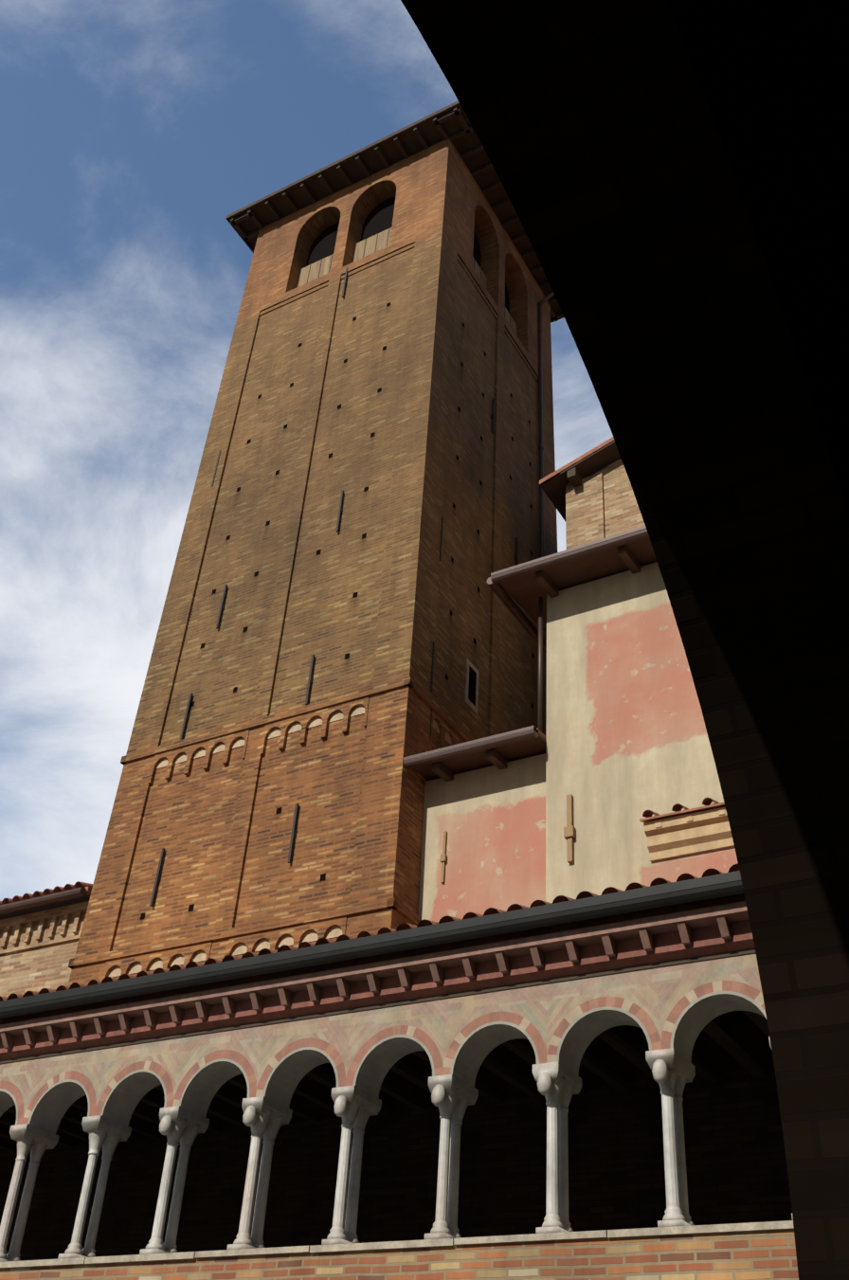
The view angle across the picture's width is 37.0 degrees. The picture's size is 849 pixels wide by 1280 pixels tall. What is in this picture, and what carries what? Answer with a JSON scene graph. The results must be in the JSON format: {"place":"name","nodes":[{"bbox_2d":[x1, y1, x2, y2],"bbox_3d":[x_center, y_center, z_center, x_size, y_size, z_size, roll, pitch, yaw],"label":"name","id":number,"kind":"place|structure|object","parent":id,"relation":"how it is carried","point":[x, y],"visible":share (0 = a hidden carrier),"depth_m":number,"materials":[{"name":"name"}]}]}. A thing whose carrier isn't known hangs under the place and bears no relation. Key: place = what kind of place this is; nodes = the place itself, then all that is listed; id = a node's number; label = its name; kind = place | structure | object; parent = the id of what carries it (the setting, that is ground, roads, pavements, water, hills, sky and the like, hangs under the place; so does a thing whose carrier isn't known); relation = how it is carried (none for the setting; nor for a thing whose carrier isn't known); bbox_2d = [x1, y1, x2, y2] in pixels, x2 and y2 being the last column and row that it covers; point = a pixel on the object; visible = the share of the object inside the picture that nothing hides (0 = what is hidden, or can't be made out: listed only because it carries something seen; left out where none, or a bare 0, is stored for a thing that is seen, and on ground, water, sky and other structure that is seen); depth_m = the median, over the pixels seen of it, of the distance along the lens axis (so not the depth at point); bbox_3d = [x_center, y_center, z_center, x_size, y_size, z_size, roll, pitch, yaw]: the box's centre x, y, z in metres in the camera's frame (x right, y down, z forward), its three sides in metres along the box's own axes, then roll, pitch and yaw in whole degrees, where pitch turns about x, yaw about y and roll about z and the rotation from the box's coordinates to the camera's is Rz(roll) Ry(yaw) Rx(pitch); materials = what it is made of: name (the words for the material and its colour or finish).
{"place":"outdoors","nodes":[
{"label":"outdoors","id":0,"kind":"place"},
{"bbox_2d":[0,886,86,914],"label":"roof gutter","id":1,"kind":"object","parent":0,"point":[44,899],"visible":1,"depth_m":20.95,"materials":[{"name":"brown metal"}]},
{"bbox_2d":[0,901,89,996],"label":"brick building","id":2,"kind":"structure","parent":0,"point":[38,949],"depth_m":20.92,"materials":[{"name":"beige brick"}]},
{"bbox_2d":[0,881,92,919],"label":"building roof tiles","id":3,"kind":"object","parent":2,"relation":"on","point":[88,887],"visible":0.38,"depth_m":21.43,"materials":[{"name":"brown tile"}]},
{"bbox_2d":[0,0,612,901],"label":"sky","id":4,"kind":"structure","parent":0,"point":[131,131],"materials":[{"name":"blue"}]},
{"bbox_2d":[67,137,557,986],"bbox_3d":[-1.229,1.918,23.640,6.171,27.770,6.171,-16,-40,26],"label":"campanile","id":5,"kind":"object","parent":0,"point":[219,825],"depth_m":22.73,"materials":[{"name":"brown brick"}]},
{"bbox_2d":[108,705,451,976],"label":"blind arches","id":6,"kind":"structure","parent":5,"relation":"attached to","point":[286,940],"depth_m":19.37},
{"bbox_2d":[105,180,528,976],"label":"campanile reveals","id":7,"kind":"object","parent":5,"relation":"attached to","point":[365,205],"visible":0.19,"depth_m":29.62,"materials":[{"name":"brown brick"}]},
{"bbox_2d":[149,228,518,906],"bbox_3d":[-0.924,-1.404,25.588,5.298,16.120,5.348,-16,-40,26],"label":"campanile ironwork","id":8,"kind":"object","parent":5,"relation":"attached to","point":[294,831],"visible":0.56,"depth_m":22.04,"materials":[{"name":"black metal"}]},
{"bbox_2d":[139,302,534,919],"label":"putlog holes","id":9,"kind":"object","parent":5,"relation":"in","point":[471,698],"visible":0.42,"depth_m":22.57,"materials":[{"name":"black"}]},
{"bbox_2d":[225,100,563,323],"bbox_3d":[-0.406,-9.418,31.822,6.516,0.120,6.516,-16,-40,26],"label":"campanile roof edge","id":10,"kind":"object","parent":5,"relation":"attached to","point":[347,157],"visible":0.29,"depth_m":29.56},
{"bbox_2d":[229,105,563,321],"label":"roof eaves","id":11,"kind":"object","parent":5,"relation":"attached to","point":[454,126],"visible":0.29,"depth_m":29.86,"materials":[{"name":"brown wood"}]},
{"bbox_2d":[296,227,516,334],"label":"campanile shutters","id":12,"kind":"object","parent":5,"relation":"in","point":[370,243],"visible":0.15,"depth_m":28.98,"materials":[{"name":"beige wood"}]},
{"bbox_2d":[464,658,478,714],"bbox_3d":[0.817,0.796,21.854,0.032,0.900,0.436,-16,-40,26],"label":"window frame","id":13,"kind":"object","parent":5,"relation":"attached to","point":[470,704],"visible":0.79,"depth_m":21.80,"materials":[{"name":"stone"}]},
{"bbox_2d":[537,290,554,736],"bbox_3d":[2.701,-2.216,26.996,0.679,16.907,0.246,6,-36,-3],"label":"downspout","id":14,"kind":"object","parent":5,"relation":"attached to","point":[541,503],"visible":0.42,"depth_m":28.14,"materials":[{"name":"brown metal"}]},
{"bbox_2d":[0,870,743,1018],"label":"roof gutter","id":15,"kind":"object","parent":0,"point":[698,889],"visible":1,"depth_m":12.06,"materials":[{"name":"black metal"}]},
{"bbox_2d":[0,953,766,1124],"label":"arcade wall","id":16,"kind":"structure","parent":0,"point":[656,1003],"depth_m":12.04,"materials":[{"name":"beige paint"}]},
{"bbox_2d":[0,919,754,1060],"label":"cornice","id":17,"kind":"structure","parent":16,"relation":"attached to","point":[708,940],"depth_m":12.11,"materials":[{"name":"red brick"}]},
{"bbox_2d":[0,901,749,1049],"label":"cornice brackets","id":18,"kind":"object","parent":17,"relation":"attached to","point":[609,935],"visible":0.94,"depth_m":12.20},
{"bbox_2d":[0,948,755,1063],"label":"cornice molding","id":19,"kind":"structure","parent":16,"relation":"on","point":[500,987],"depth_m":12.16,"materials":[{"name":"brown brick"}]},
{"bbox_2d":[0,993,765,1134],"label":"loggia arch soffits","id":20,"kind":"object","parent":16,"relation":"attached to","point":[129,1092],"visible":0.58,"depth_m":12.26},
{"bbox_2d":[0,1010,769,1153],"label":"loggia ceiling","id":21,"kind":"structure","parent":0,"point":[726,1042],"depth_m":14.04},
{"bbox_2d":[283,197,509,313],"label":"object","id":22,"kind":"object","parent":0,"point":[379,218],"depth_m":29.72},
{"bbox_2d":[0,1228,798,1279],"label":"brick parapet","id":23,"kind":"structure","parent":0,"point":[756,1255],"depth_m":10.31,"materials":[{"name":"brown brick"}]},
{"bbox_2d":[0,1220,793,1268],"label":"parapet ledge","id":24,"kind":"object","parent":23,"relation":"on","point":[607,1234],"depth_m":10.78,"materials":[{"name":"stone"}]},
{"bbox_2d":[0,1036,793,1261],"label":"columns","id":25,"kind":"structure","parent":24,"relation":"on","point":[559,1085],"depth_m":11.84,"materials":[{"name":"white stone"}]},
{"bbox_2d":[565,458,645,549],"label":"brick gable","id":26,"kind":"structure","parent":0,"point":[602,504],"depth_m":25.14,"materials":[{"name":"beige brick"}]},
{"bbox_2d":[539,436,613,506],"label":"gable roof tiles","id":27,"kind":"object","parent":26,"relation":"on","point":[576,460],"visible":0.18,"depth_m":25.66,"materials":[{"name":"tile"}]},
{"bbox_2d":[540,440,620,521],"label":"roof eaves","id":28,"kind":"object","parent":26,"relation":"attached to","point":[553,488],"visible":0.25,"depth_m":25.75,"materials":[{"name":"brown wood"}]},
{"bbox_2d":[667,0,848,513],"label":"arch","id":29,"kind":"structure","parent":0,"point":[812,306],"depth_m":3.07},
{"bbox_2d":[400,0,848,1279],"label":"foreground arch","id":30,"kind":"structure","parent":29,"relation":"attached to","point":[594,127],"depth_m":2.84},
{"label":"ground","id":31,"kind":"structure","parent":0,"visible":0},
{"bbox_2d":[0,863,745,1024],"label":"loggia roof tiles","id":32,"kind":"object","parent":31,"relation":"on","point":[696,905],"visible":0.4,"depth_m":12.53,"materials":[{"name":"brown tile"}]},
{"bbox_2d":[0,1010,792,1261],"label":"loggia back wall","id":33,"kind":"structure","parent":31,"relation":"on","point":[736,1169],"depth_m":14.23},
{"bbox_2d":[417,753,545,921],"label":"plaster building","id":34,"kind":"structure","parent":31,"relation":"on","point":[491,820],"depth_m":18.11,"materials":[{"name":"pink paint"}]},
{"bbox_2d":[411,733,546,781],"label":"roof eaves","id":35,"kind":"object","parent":34,"relation":"on","point":[498,757],"visible":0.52,"depth_m":18.67,"materials":[{"name":"brown wood"}]},
{"bbox_2d":[403,725,538,769],"bbox_3d":[0.602,1.591,18.445,2.250,0.150,0.150,-16,-40,26],"label":"roof gutter","id":36,"kind":"object","parent":35,"relation":"attached to","point":[475,746],"visible":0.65,"depth_m":18.35,"materials":[{"name":"grey metal"}]},
{"bbox_2d":[537,596,542,731],"bbox_3d":[1.730,0.325,18.970,0.067,2.400,0.070,-16,-40,26],"label":"downspout","id":37,"kind":"object","parent":35,"relation":"on","point":[540,662],"visible":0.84,"depth_m":18.92,"materials":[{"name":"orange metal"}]},
{"bbox_2d":[537,728,546,739],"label":"building roof tiles","id":38,"kind":"object","parent":35,"relation":"on","point":[542,733],"visible":0.14,"depth_m":18.15,"materials":[{"name":"brown tile"}]},
{"bbox_2d":[439,793,575,883],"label":"wall anchors","id":39,"kind":"object","parent":34,"relation":"attached to","point":[569,833],"depth_m":17.22,"materials":[{"name":"gold metal"}]},
{"bbox_2d":[545,561,738,902],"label":"plaster building","id":40,"kind":"structure","parent":31,"relation":"on","point":[628,745],"depth_m":17.56,"materials":[{"name":"beige paint"}]},
{"bbox_2d":[498,537,656,632],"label":"roof eaves","id":41,"kind":"object","parent":40,"relation":"on","point":[526,591],"visible":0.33,"depth_m":19.32,"materials":[{"name":"brown wood"}]},
{"bbox_2d":[486,525,649,654],"bbox_3d":[8.311,-1.645,17.805,14.635,0.150,4.265,-16,-40,26],"label":"roof gutter","id":42,"kind":"object","parent":41,"relation":"attached to","point":[495,579],"visible":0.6,"depth_m":19.12,"materials":[{"name":"grey metal"}]},
{"bbox_2d":[643,806,734,862],"bbox_3d":[4.531,2.102,15.501,3.850,0.500,0.215,-16,-40,26],"label":"building canopy moulding","id":43,"kind":"object","parent":40,"relation":"attached to","point":[690,834],"visible":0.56,"depth_m":16.07,"materials":[{"name":"beige stone"}]},
{"bbox_2d":[639,797,724,822],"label":"canopy tiles","id":44,"kind":"object","parent":43,"relation":"on","point":[676,808],"visible":0.44,"depth_m":16.20,"materials":[{"name":"brown tile"}]}
]}

